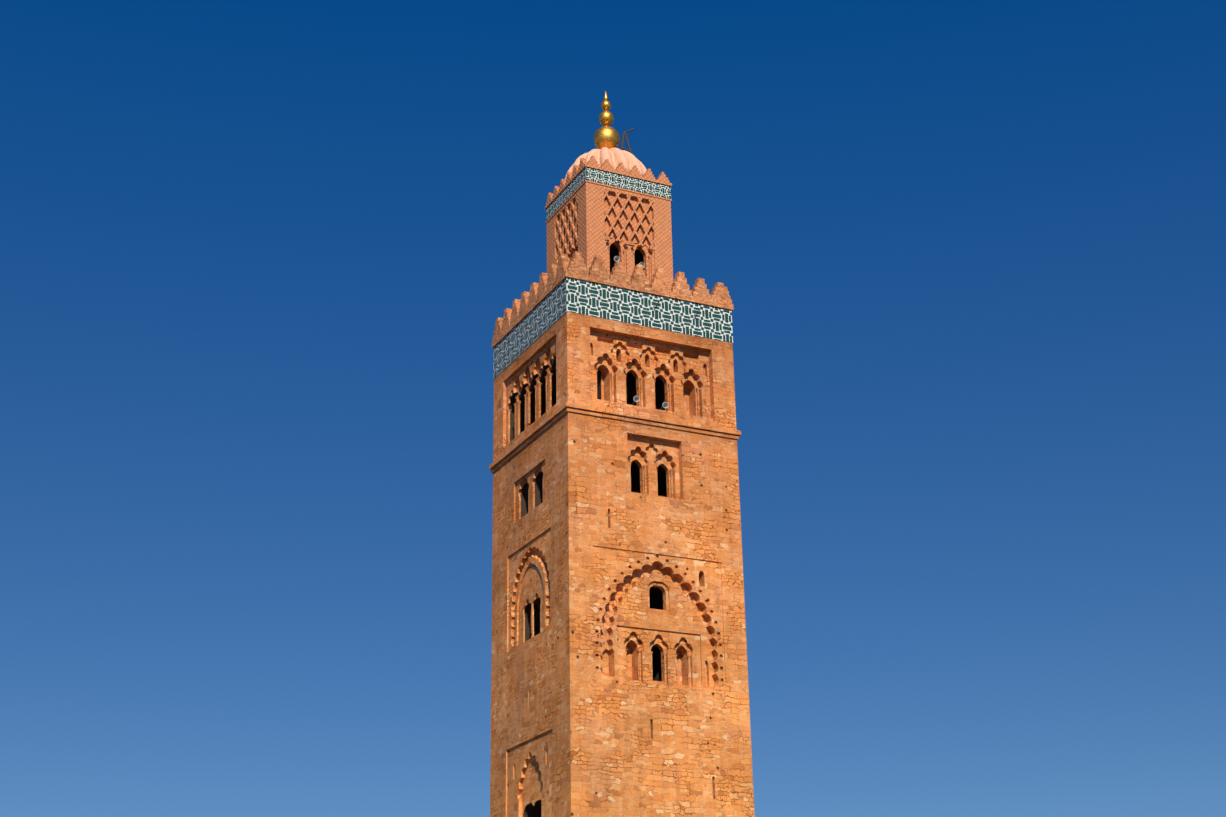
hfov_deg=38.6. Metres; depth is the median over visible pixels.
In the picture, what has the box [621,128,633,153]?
flag gallows
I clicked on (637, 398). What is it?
loudspeakers
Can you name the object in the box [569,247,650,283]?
lantern colonnettes
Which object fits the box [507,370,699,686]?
arcade colonnettes
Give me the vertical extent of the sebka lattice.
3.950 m
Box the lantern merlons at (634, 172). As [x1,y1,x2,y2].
[545,155,671,222]
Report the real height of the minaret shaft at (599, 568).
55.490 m
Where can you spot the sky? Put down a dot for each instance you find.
(260, 260)
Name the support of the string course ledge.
on the minaret shaft at (599, 568)
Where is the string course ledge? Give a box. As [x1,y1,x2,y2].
[489,402,740,472]
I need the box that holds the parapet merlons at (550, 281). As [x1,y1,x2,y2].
[492,251,733,347]
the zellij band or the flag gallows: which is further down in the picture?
the zellij band
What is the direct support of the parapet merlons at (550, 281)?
on the zellij band
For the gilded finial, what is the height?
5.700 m
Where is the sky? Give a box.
[0,0,1225,816]
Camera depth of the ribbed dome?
129.13 m
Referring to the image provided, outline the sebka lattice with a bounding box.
[555,189,654,264]
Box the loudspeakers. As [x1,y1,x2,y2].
[614,256,668,407]
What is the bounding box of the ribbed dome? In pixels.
[565,147,646,179]
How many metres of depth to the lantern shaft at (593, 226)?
126.31 m
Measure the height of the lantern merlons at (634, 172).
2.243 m
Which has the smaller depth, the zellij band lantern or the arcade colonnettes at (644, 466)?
the arcade colonnettes at (644, 466)
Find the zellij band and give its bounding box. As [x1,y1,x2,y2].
[493,277,732,378]
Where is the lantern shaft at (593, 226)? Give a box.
[547,182,672,287]
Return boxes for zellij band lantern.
[546,167,670,220]
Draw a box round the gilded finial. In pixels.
[593,91,619,148]
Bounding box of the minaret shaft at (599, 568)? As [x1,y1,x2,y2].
[490,311,754,816]

